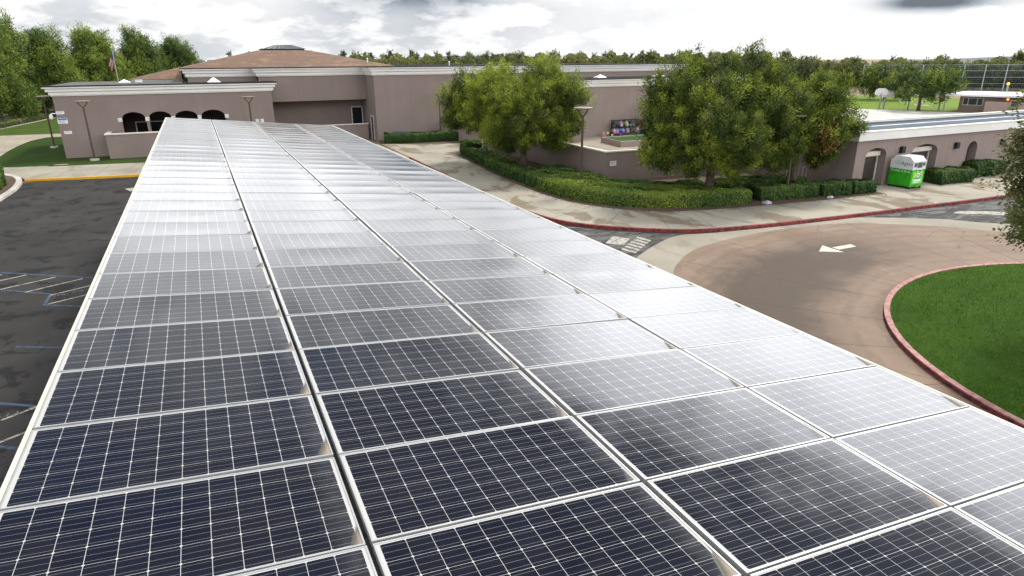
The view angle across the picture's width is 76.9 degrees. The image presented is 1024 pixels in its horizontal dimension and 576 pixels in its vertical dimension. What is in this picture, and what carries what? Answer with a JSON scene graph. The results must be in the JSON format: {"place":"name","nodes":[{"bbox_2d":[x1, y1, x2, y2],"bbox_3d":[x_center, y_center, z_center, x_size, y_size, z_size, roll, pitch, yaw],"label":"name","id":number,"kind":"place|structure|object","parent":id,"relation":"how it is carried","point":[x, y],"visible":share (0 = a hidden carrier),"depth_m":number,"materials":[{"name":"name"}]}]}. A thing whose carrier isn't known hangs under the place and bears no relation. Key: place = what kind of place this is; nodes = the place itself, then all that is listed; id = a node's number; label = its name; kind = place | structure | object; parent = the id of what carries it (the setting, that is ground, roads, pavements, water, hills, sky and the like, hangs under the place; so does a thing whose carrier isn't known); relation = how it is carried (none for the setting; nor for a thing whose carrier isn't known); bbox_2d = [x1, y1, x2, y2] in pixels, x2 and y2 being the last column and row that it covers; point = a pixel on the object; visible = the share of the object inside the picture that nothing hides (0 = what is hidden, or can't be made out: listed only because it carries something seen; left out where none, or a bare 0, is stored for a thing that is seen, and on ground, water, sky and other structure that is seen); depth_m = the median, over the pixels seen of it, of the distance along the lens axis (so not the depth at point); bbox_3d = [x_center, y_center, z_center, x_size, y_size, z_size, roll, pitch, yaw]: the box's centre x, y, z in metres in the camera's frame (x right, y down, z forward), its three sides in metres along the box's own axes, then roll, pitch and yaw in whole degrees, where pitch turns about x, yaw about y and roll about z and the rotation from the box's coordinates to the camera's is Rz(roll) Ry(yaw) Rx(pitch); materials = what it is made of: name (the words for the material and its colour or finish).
{"place":"outdoors","nodes":[
{"label":"outdoors","id":0,"kind":"place"},
{"bbox_2d":[0,175,15,194],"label":"planter soil","id":1,"kind":"structure","parent":0,"point":[10,181],"depth_m":44.44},
{"bbox_2d":[0,165,6,189],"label":"hedge","id":2,"kind":"object","parent":1,"relation":"on","point":[2,180],"visible":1,"depth_m":43.35,"materials":[{"name":"green plant"}]},
{"bbox_2d":[0,110,60,135],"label":"lawn","id":3,"kind":"structure","parent":0,"point":[39,127],"depth_m":81.04,"materials":[{"name":"plant"}]},
{"bbox_2d":[0,9,43,121],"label":"pine tree","id":4,"kind":"object","parent":3,"relation":"on","point":[14,93],"visible":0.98,"depth_m":90.40,"materials":[{"name":"green plant"}]},
{"bbox_2d":[0,6,54,116],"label":"pine tree","id":5,"kind":"object","parent":3,"relation":"on","point":[20,45],"visible":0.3,"depth_m":95.56,"materials":[{"name":"green plant"}]},
{"bbox_2d":[0,111,55,127],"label":"ground hedge","id":6,"kind":"object","parent":3,"relation":"on","point":[14,121],"visible":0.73,"depth_m":88.83,"materials":[{"name":"green plant"}]},
{"bbox_2d":[19,23,88,110],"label":"pine tree","id":7,"kind":"object","parent":3,"relation":"on","point":[56,63],"visible":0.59,"depth_m":98.48,"materials":[{"name":"green plant"}]},
{"bbox_2d":[63,21,139,81],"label":"pine tree","id":8,"kind":"object","parent":3,"relation":"on","point":[90,51],"visible":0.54,"depth_m":105.06,"materials":[{"name":"green plant"}]},
{"bbox_2d":[0,134,60,155],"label":"path","id":9,"kind":"structure","parent":0,"point":[8,143],"depth_m":70.08,"materials":[{"name":"concrete"}]},
{"bbox_2d":[0,137,376,167],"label":"lawn","id":10,"kind":"structure","parent":0,"point":[36,152],"depth_m":56.18,"materials":[{"name":"plant"}]},
{"bbox_2d":[35,96,58,147],"bbox_3d":[-44.826,-16.005,62.370,1.140,4.950,1.140,-9,21,-24],"label":"street lamp","id":11,"kind":"object","parent":10,"relation":"on","point":[53,146],"visible":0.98,"depth_m":62.36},
{"bbox_2d":[74,100,99,160],"bbox_3d":[-35.413,-13.090,53.919,1.140,4.950,1.140,-9,21,-24],"label":"street lamp","id":12,"kind":"object","parent":10,"relation":"on","point":[94,158],"visible":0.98,"depth_m":53.84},
{"bbox_2d":[40,80,276,158],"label":"school building","id":13,"kind":"structure","parent":10,"relation":"on","point":[125,120],"depth_m":56.99,"materials":[{"name":"paint"}]},
{"bbox_2d":[57,118,67,123],"bbox_3d":[-38.376,-14.270,55.055,0.720,0.460,0.024,-9,21,-24],"label":"sign","id":14,"kind":"object","parent":13,"relation":"attached to","point":[62,120],"visible":1,"depth_m":55.05,"materials":[{"name":"white plastic"}]},
{"bbox_2d":[135,120,163,131],"bbox_3d":[-34.750,-15.248,62.120,2.500,1.640,0.125,-9,21,-24],"label":"window","id":15,"kind":"structure","parent":13,"relation":"in","point":[141,126],"depth_m":61.93,"materials":[{"name":"glass"}]},
{"bbox_2d":[242,96,254,121],"bbox_3d":[-23.709,-14.901,58.782,1.140,4.950,1.140,-9,21,-24],"label":"street lamp","id":16,"kind":"object","parent":10,"relation":"on","point":[244,97],"visible":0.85,"depth_m":58.12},
{"bbox_2d":[4,144,406,180],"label":"front sidewalk","id":17,"kind":"structure","parent":0,"point":[75,171],"depth_m":49.41,"materials":[{"name":"concrete"}]},
{"bbox_2d":[380,140,459,143],"bbox_3d":[-9.236,-14.812,65.342,7.600,0.001,6.400,-9,21,-24],"label":"planting bed front","id":18,"kind":"object","parent":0,"point":[439,142],"visible":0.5,"depth_m":64.62,"materials":[{"name":"concrete"}]},
{"bbox_2d":[383,130,458,143],"bbox_3d":[-8.420,-15.457,65.596,9.305,1.161,1.973,-6,20,-16],"label":"hedge","id":19,"kind":"object","parent":18,"relation":"on","point":[420,137],"visible":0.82,"depth_m":64.74,"materials":[{"name":"green plant"}]},
{"bbox_2d":[0,171,1006,575],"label":"asphalt lot","id":20,"kind":"structure","parent":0,"point":[64,229],"depth_m":25.75,"materials":[{"name":"asphalt"}]},
{"bbox_2d":[0,174,21,201],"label":"planter kerb","id":21,"kind":"structure","parent":20,"relation":"on","point":[16,186],"depth_m":42.85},
{"bbox_2d":[0,275,90,442],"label":"white hatch lines","id":22,"kind":"object","parent":20,"relation":"on","point":[49,303],"visible":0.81,"depth_m":23.25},
{"bbox_2d":[0,272,93,449],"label":"blue bay lines","id":23,"kind":"object","parent":20,"relation":"on","point":[16,404],"visible":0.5,"depth_m":22.21,"materials":[{"name":"paint"}]},
{"bbox_2d":[24,157,408,181],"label":"yellow kerb","id":24,"kind":"structure","parent":20,"relation":"on","point":[88,177],"depth_m":46.58,"materials":[{"name":"paint"}]},
{"bbox_2d":[0,117,1023,575],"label":"solar carport","id":25,"kind":"object","parent":20,"relation":"on","point":[174,427],"visible":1,"depth_m":5.48,"materials":[{"name":"black glass"}]},
{"bbox_2d":[445,126,787,179],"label":"courtyard wall","id":26,"kind":"structure","parent":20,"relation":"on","point":[595,160],"depth_m":44.62,"materials":[{"name":"paint"}]},
{"bbox_2d":[554,222,716,233],"bbox_3d":[0.123,-5.314,38.708,4.660,0.004,25.031,-16,25,-37],"label":"gutter grime","id":27,"kind":"object","parent":20,"relation":"on","point":[637,231],"visible":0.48,"depth_m":31.30,"materials":[{"name":"concrete"}]},
{"bbox_2d":[409,157,1020,232],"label":"red kerb","id":28,"kind":"structure","parent":20,"relation":"on","point":[744,227],"depth_m":32.57,"materials":[{"name":"concrete"}]},
{"bbox_2d":[0,0,1023,59],"label":"sky","id":29,"kind":"structure","parent":0,"point":[826,29],"materials":[{"name":"white"}]},
{"bbox_2d":[22,59,1023,182],"bbox_3d":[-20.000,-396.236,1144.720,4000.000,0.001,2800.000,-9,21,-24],"label":"ground","id":30,"kind":"structure","parent":0,"point":[379,143],"depth_m":169.35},
{"bbox_2d":[109,46,118,80],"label":"flagpole","id":31,"kind":"object","parent":30,"relation":"on","point":[112,60],"visible":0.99,"depth_m":72.88,"materials":[{"name":"metal"}]},
{"bbox_2d":[114,21,167,77],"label":"pine tree","id":32,"kind":"object","parent":30,"relation":"on","point":[142,54],"visible":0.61,"depth_m":114.08,"materials":[{"name":"green plant"}]},
{"bbox_2d":[128,67,183,80],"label":"school building","id":33,"kind":"structure","parent":30,"relation":"on","point":[174,74],"depth_m":70.55,"materials":[{"name":"paint"}]},
{"bbox_2d":[153,33,202,81],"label":"pine tree","id":34,"kind":"object","parent":30,"relation":"on","point":[177,54],"visible":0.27,"depth_m":125.20,"materials":[{"name":"green plant"}]},
{"bbox_2d":[179,45,689,141],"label":"school building","id":35,"kind":"structure","parent":30,"relation":"on","point":[365,100],"depth_m":67.62,"materials":[{"name":"paint"}]},
{"bbox_2d":[351,106,363,123],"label":"door","id":36,"kind":"structure","parent":35,"relation":"in","point":[356,111],"depth_m":70.96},
{"bbox_2d":[370,115,374,138],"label":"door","id":37,"kind":"structure","parent":35,"relation":"in","point":[371,117],"depth_m":67.66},
{"bbox_2d":[509,50,524,62],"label":"distant tree","id":38,"kind":"object","parent":30,"relation":"on","point":[518,56],"visible":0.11,"depth_m":238.73,"materials":[{"name":"green plant"}]},
{"bbox_2d":[224,49,1023,88],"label":"wood","id":39,"kind":"object","parent":30,"relation":"on","point":[397,59],"visible":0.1,"depth_m":228.51,"materials":[{"name":"green plant"}]},
{"bbox_2d":[642,48,658,62],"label":"distant tree","id":40,"kind":"object","parent":30,"relation":"on","point":[653,56],"visible":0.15,"depth_m":228.25,"materials":[{"name":"green plant"}]},
{"bbox_2d":[778,48,791,62],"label":"distant tree","id":41,"kind":"object","parent":30,"relation":"on","point":[786,53],"visible":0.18,"depth_m":230.09,"materials":[{"name":"green plant"}]},
{"bbox_2d":[782,57,815,86],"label":"distant tree","id":42,"kind":"object","parent":30,"relation":"on","point":[805,72],"visible":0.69,"depth_m":180.96,"materials":[{"name":"green plant"}]},
{"bbox_2d":[809,59,841,74],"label":"distant tree","id":43,"kind":"object","parent":30,"relation":"on","point":[826,66],"visible":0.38,"depth_m":182.17,"materials":[{"name":"green plant"}]},
{"bbox_2d":[846,54,861,70],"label":"distant tree","id":44,"kind":"object","parent":30,"relation":"on","point":[855,60],"visible":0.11,"depth_m":187.34,"materials":[{"name":"green plant"}]},
{"bbox_2d":[851,62,877,86],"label":"distant tree","id":45,"kind":"object","parent":30,"relation":"on","point":[855,72],"visible":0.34,"depth_m":175.37,"materials":[{"name":"green plant"}]},
{"bbox_2d":[879,58,910,72],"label":"distant tree","id":46,"kind":"object","parent":30,"relation":"on","point":[892,64],"visible":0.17,"depth_m":175.85,"materials":[{"name":"green plant"}]},
{"bbox_2d":[909,55,939,75],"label":"distant tree","id":47,"kind":"object","parent":30,"relation":"on","point":[926,63],"visible":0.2,"depth_m":171.81,"materials":[{"name":"green plant"}]},
{"bbox_2d":[938,60,964,72],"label":"distant tree","id":48,"kind":"object","parent":30,"relation":"on","point":[944,62],"visible":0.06,"depth_m":171.48,"materials":[{"name":"green plant"}]},
{"bbox_2d":[955,61,984,89],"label":"distant tree","id":49,"kind":"object","parent":30,"relation":"on","point":[975,69],"visible":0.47,"depth_m":159.71,"materials":[{"name":"green plant"}]},
{"bbox_2d":[965,58,990,88],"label":"distant tree","id":50,"kind":"object","parent":30,"relation":"on","point":[984,63],"visible":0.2,"depth_m":163.26,"materials":[{"name":"green plant"}]},
{"bbox_2d":[978,60,1016,88],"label":"distant tree","id":51,"kind":"object","parent":30,"relation":"on","point":[992,75],"visible":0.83,"depth_m":157.96,"materials":[{"name":"green plant"}]},
{"bbox_2d":[992,54,1022,88],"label":"distant tree","id":52,"kind":"object","parent":30,"relation":"on","point":[1000,63],"visible":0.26,"depth_m":159.33,"materials":[{"name":"green plant"}]},
{"bbox_2d":[1008,48,1023,63],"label":"distant tree","id":53,"kind":"object","parent":30,"relation":"on","point":[1018,56],"visible":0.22,"depth_m":180.46,"materials":[{"name":"green plant"}]},
{"bbox_2d":[1012,62,1023,89],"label":"distant tree","id":54,"kind":"object","parent":30,"relation":"on","point":[1019,83],"visible":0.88,"depth_m":157.52,"materials":[{"name":"green plant"}]},
{"bbox_2d":[570,109,581,142],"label":"pillar","id":55,"kind":"structure","parent":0,"point":[577,139],"depth_m":63.72,"materials":[{"name":"paint"}]},
{"bbox_2d":[569,134,644,150],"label":"courtyard paving","id":56,"kind":"structure","parent":0,"point":[593,142],"depth_m":62.29,"materials":[{"name":"concrete"}]},
{"bbox_2d":[611,119,637,134],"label":"backpack rack","id":57,"kind":"object","parent":56,"relation":"on","point":[625,126],"visible":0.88,"depth_m":69.47,"materials":[{"name":"metal"}]},
{"bbox_2d":[601,133,686,146],"bbox_3d":[14.662,-14.774,63.950,11.372,0.520,4.120,-8,21,-20],"label":"raised planter","id":58,"kind":"object","parent":56,"relation":"on","point":[624,141],"visible":0.38,"depth_m":62.02,"materials":[{"name":"concrete"}]},
{"bbox_2d":[198,56,1015,62],"bbox_3d":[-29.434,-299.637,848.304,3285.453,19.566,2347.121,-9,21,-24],"label":"hills","id":59,"kind":"structure","parent":0,"point":[973,59],"depth_m":1163.96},
{"bbox_2d":[559,224,686,257],"bbox_3d":[2.337,-1.998,29.286,10.600,0.001,9.675,10,22,26],"label":"drive asphalt strip","id":60,"kind":"object","parent":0,"point":[602,236],"visible":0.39,"depth_m":30.41,"materials":[{"name":"asphalt"}]},
{"bbox_2d":[606,236,650,252],"bbox_3d":[5.156,-2.048,29.346,1.840,0.001,2.733,10,22,26],"label":"worn road lettering","id":61,"kind":"object","parent":60,"relation":"on","point":[617,240],"visible":1,"depth_m":29.44},
{"bbox_2d":[542,74,762,136],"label":"school building","id":62,"kind":"structure","parent":0,"point":[615,97],"depth_m":68.52,"materials":[{"name":"paint"}]},
{"bbox_2d":[455,149,885,210],"bbox_3d":[6.604,-9.651,50.405,18.428,0.001,35.700,-9,21,-24],"label":"planting bed","id":63,"kind":"object","parent":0,"point":[755,202],"visible":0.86,"depth_m":37.92,"materials":[{"name":"soil"}]},
{"bbox_2d":[459,139,482,156],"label":"hedge","id":64,"kind":"object","parent":63,"relation":"on","point":[465,144],"visible":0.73,"depth_m":55.05,"materials":[{"name":"green plant"}]},
{"bbox_2d":[432,56,524,151],"bbox_3d":[-2.546,-14.028,50.862,7.936,8.093,6.380,-9,21,-24],"label":"fern pine tree","id":65,"kind":"object","parent":63,"relation":"on","point":[456,98],"visible":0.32,"depth_m":49.60,"materials":[{"name":"green plant"}]},
{"bbox_2d":[466,147,540,183],"bbox_3d":[-0.981,-9.450,48.676,1.825,1.011,13.188,-7,21,-19],"label":"hedge","id":66,"kind":"object","parent":63,"relation":"on","point":[513,169],"visible":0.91,"depth_m":47.14,"materials":[{"name":"green plant"}]},
{"bbox_2d":[455,48,597,166],"bbox_3d":[0.835,-12.411,45.524,10.013,8.554,9.508,-9,21,-24],"label":"fern pine tree","id":67,"kind":"object","parent":63,"relation":"on","point":[493,110],"visible":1,"depth_m":43.61,"materials":[{"name":"green plant"}]},
{"bbox_2d":[574,107,591,178],"bbox_3d":[4.271,-8.407,39.426,1.140,5.100,1.140,-9,21,-24],"label":"street lamp","id":68,"kind":"object","parent":63,"relation":"on","point":[582,133],"visible":0.97,"depth_m":39.02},
{"bbox_2d":[537,164,704,186],"bbox_3d":[6.322,-6.883,41.344,12.833,0.956,4.932,15,24,36],"label":"hedge","id":69,"kind":"object","parent":63,"relation":"on","point":[589,175],"visible":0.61,"depth_m":39.84,"materials":[{"name":"green plant"}]},
{"bbox_2d":[523,169,752,207],"bbox_3d":[6.639,-5.955,38.513,14.429,1.082,5.781,10,22,26],"label":"hedge","id":70,"kind":"object","parent":63,"relation":"on","point":[564,185],"visible":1,"depth_m":36.37,"materials":[{"name":"green plant"}]},
{"bbox_2d":[451,150,886,213],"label":"leaf litter","id":71,"kind":"object","parent":63,"relation":"on","point":[647,209],"visible":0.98,"depth_m":36.74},
{"bbox_2d":[628,34,824,187],"bbox_3d":[11.615,-9.421,36.164,9.121,9.047,8.974,15,25,37],"label":"fern pine tree","id":72,"kind":"object","parent":63,"relation":"on","point":[724,138],"visible":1,"depth_m":34.72,"materials":[{"name":"green plant"}]},
{"bbox_2d":[714,172,806,188],"bbox_3d":[15.464,-6.635,40.552,6.186,0.876,2.006,-7,20,-17],"label":"hedge","id":73,"kind":"object","parent":63,"relation":"on","point":[756,178],"visible":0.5,"depth_m":40.14,"materials":[{"name":"green plant"}]},
{"bbox_2d":[747,179,819,200],"bbox_3d":[15.951,-5.835,37.974,3.894,1.055,1.927,-5,20,-14],"label":"hedge","id":74,"kind":"object","parent":63,"relation":"on","point":[796,189],"visible":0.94,"depth_m":37.40,"materials":[{"name":"green plant"}]},
{"bbox_2d":[786,114,806,184],"bbox_3d":[16.165,-7.577,37.342,1.140,4.750,1.140,-9,21,-24],"label":"street lamp","id":75,"kind":"object","parent":63,"relation":"on","point":[788,176],"visible":0.3,"depth_m":37.53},
{"bbox_2d":[747,67,869,182],"bbox_3d":[17.716,-9.560,39.002,7.240,7.278,7.202,-9,21,-24],"label":"fern pine tree","id":76,"kind":"object","parent":63,"relation":"on","point":[834,126],"visible":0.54,"depth_m":37.20,"materials":[{"name":"green plant"}]},
{"bbox_2d":[810,178,852,196],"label":"hedge","id":77,"kind":"object","parent":63,"relation":"on","point":[833,187],"visible":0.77,"depth_m":38.23,"materials":[{"name":"green plant"}]},
{"bbox_2d":[844,177,877,193],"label":"hedge","id":78,"kind":"object","parent":63,"relation":"on","point":[864,185],"visible":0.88,"depth_m":38.83,"materials":[{"name":"green plant"}]},
{"bbox_2d":[380,143,1021,228],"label":"sidewalk","id":79,"kind":"structure","parent":0,"point":[442,158],"depth_m":36.54,"materials":[{"name":"concrete"}]},
{"bbox_2d":[55,163,770,227],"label":"sidewalk joints","id":80,"kind":"object","parent":79,"relation":"on","point":[515,204],"visible":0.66,"depth_m":34.42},
{"bbox_2d":[887,154,926,188],"bbox_3d":[24.865,-7.346,40.547,1.208,1.950,1.588,-9,21,-24],"label":"donation bin","id":81,"kind":"object","parent":79,"relation":"on","point":[907,170],"visible":1,"depth_m":40.12,"materials":[{"name":"green"}]},
{"bbox_2d":[797,110,1023,184],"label":"school building","id":82,"kind":"structure","parent":79,"relation":"on","point":[932,140],"depth_m":42.86,"materials":[{"name":"paint"}]},
{"bbox_2d":[862,155,878,179],"bbox_3d":[22.666,-7.545,41.216,1.650,1.910,0.109,-9,21,-24],"label":"door","id":83,"kind":"structure","parent":82,"relation":"in","point":[870,164],"depth_m":41.28,"materials":[{"name":"metal"}]},
{"bbox_2d":[911,150,929,176],"bbox_3d":[26.926,-8.244,43.100,2.390,1.910,0.109,-9,21,-24],"label":"door","id":84,"kind":"structure","parent":82,"relation":"in","point":[924,153],"depth_m":43.18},
{"bbox_2d":[923,165,976,184],"bbox_3d":[28.602,-7.399,42.140,3.099,1.054,1.651,-7,20,-17],"label":"hedge","id":85,"kind":"object","parent":79,"relation":"on","point":[947,174],"visible":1,"depth_m":41.71,"materials":[{"name":"green plant"}]},
{"bbox_2d":[962,159,1006,177],"bbox_3d":[32.624,-8.373,44.536,3.319,1.224,1.410,-9,21,-24],"label":"hedge","id":86,"kind":"object","parent":79,"relation":"on","point":[980,166],"visible":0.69,"depth_m":43.97,"materials":[{"name":"green plant"}]},
{"bbox_2d":[797,54,826,62],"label":"distant tree","id":87,"kind":"object","parent":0,"point":[800,58],"visible":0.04,"depth_m":222.58,"materials":[{"name":"plant"}]},
{"bbox_2d":[636,217,1020,274],"bbox_3d":[20.920,2.249,16.859,34.500,0.001,37.300,-9,21,-24],"label":"drive apron","id":88,"kind":"object","parent":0,"point":[668,255],"visible":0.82,"depth_m":30.62,"materials":[{"name":"concrete"}]},
{"bbox_2d":[674,223,1023,415],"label":"pink drive","id":89,"kind":"structure","parent":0,"point":[796,278],"depth_m":25.41,"materials":[{"name":"concrete"}]},
{"bbox_2d":[820,244,855,251],"bbox_3d":[14.227,-1.730,28.225,2.048,0.001,1.154,-3,20,-6],"label":"road arrow","id":90,"kind":"object","parent":89,"relation":"on","point":[825,249],"visible":1,"depth_m":28.24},
{"bbox_2d":[883,299,1023,428],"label":"island kerb face","id":91,"kind":"object","parent":89,"relation":"on","point":[956,389],"visible":0.65,"depth_m":16.21},
{"bbox_2d":[884,262,1023,424],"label":"island kerb","id":92,"kind":"structure","parent":89,"relation":"on","point":[902,340],"depth_m":18.41,"materials":[{"name":"concrete"}]},
{"bbox_2d":[799,89,963,97],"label":"field","id":93,"kind":"structure","parent":0,"point":[894,90],"depth_m":145.67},
{"bbox_2d":[864,64,1023,91],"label":"sports fence","id":94,"kind":"object","parent":93,"relation":"on","point":[923,66],"visible":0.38,"depth_m":147.52,"materials":[{"name":"metal"}]},
{"bbox_2d":[844,108,966,119],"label":"playground paving","id":95,"kind":"structure","parent":0,"point":[878,114],"depth_m":94.94,"materials":[{"name":"concrete"}]},
{"bbox_2d":[847,95,974,112],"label":"field","id":96,"kind":"structure","parent":0,"point":[951,104],"depth_m":113.78,"materials":[{"name":"green plant"}]},
{"bbox_2d":[810,68,856,89],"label":"tree","id":97,"kind":"object","parent":96,"relation":"on","point":[844,77],"visible":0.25,"depth_m":128.06,"materials":[{"name":"green plant"}]},
{"bbox_2d":[875,88,887,108],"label":"basketball hoop","id":98,"kind":"object","parent":96,"relation":"on","point":[881,91],"visible":1,"depth_m":103.08,"materials":[{"name":"metal"}]},
{"bbox_2d":[853,60,920,99],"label":"tree","id":99,"kind":"object","parent":96,"relation":"on","point":[871,80],"visible":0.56,"depth_m":125.04,"materials":[{"name":"green plant"}]},
{"bbox_2d":[881,90,893,108],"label":"basketball hoop","id":100,"kind":"object","parent":96,"relation":"on","point":[890,94],"visible":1,"depth_m":103.46,"materials":[{"name":"metal"}]},
{"bbox_2d":[887,61,969,110],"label":"tree","id":101,"kind":"object","parent":96,"relation":"on","point":[930,84],"visible":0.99,"depth_m":96.86,"materials":[{"name":"green plant"}]},
{"bbox_2d":[942,91,1023,112],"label":"field building","id":102,"kind":"structure","parent":96,"relation":"on","point":[978,101],"depth_m":95.09,"materials":[{"name":"paint"}]},
{"bbox_2d":[962,98,983,105],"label":"window","id":103,"kind":"structure","parent":102,"relation":"in","point":[968,101],"depth_m":96.09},
{"bbox_2d":[1008,100,1020,110],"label":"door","id":104,"kind":"structure","parent":102,"relation":"in","point":[1012,102],"depth_m":90.72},
{"bbox_2d":[853,197,1020,223],"bbox_3d":[32.365,-4.240,34.949,29.765,0.001,9.194,-8,21,-22],"label":"drive asphalt patch","id":105,"kind":"object","parent":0,"point":[944,212],"visible":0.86,"depth_m":34.49,"materials":[{"name":"asphalt"}]},
{"bbox_2d":[954,211,1007,214],"bbox_3d":[25.159,-4.017,34.461,2.972,0.001,0.844,3,20,10],"label":"white scuff","id":106,"kind":"object","parent":105,"relation":"on","point":[980,212],"visible":0.79,"depth_m":34.52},
{"bbox_2d":[890,263,1023,419],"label":"island lawn","id":107,"kind":"structure","parent":0,"point":[934,362],"depth_m":19.55,"materials":[{"name":"plant"}]},
{"bbox_2d":[977,89,1023,250],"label":"oak tree","id":108,"kind":"object","parent":107,"relation":"on","point":[1015,216],"visible":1,"depth_m":16.53,"materials":[{"name":"green plant"}]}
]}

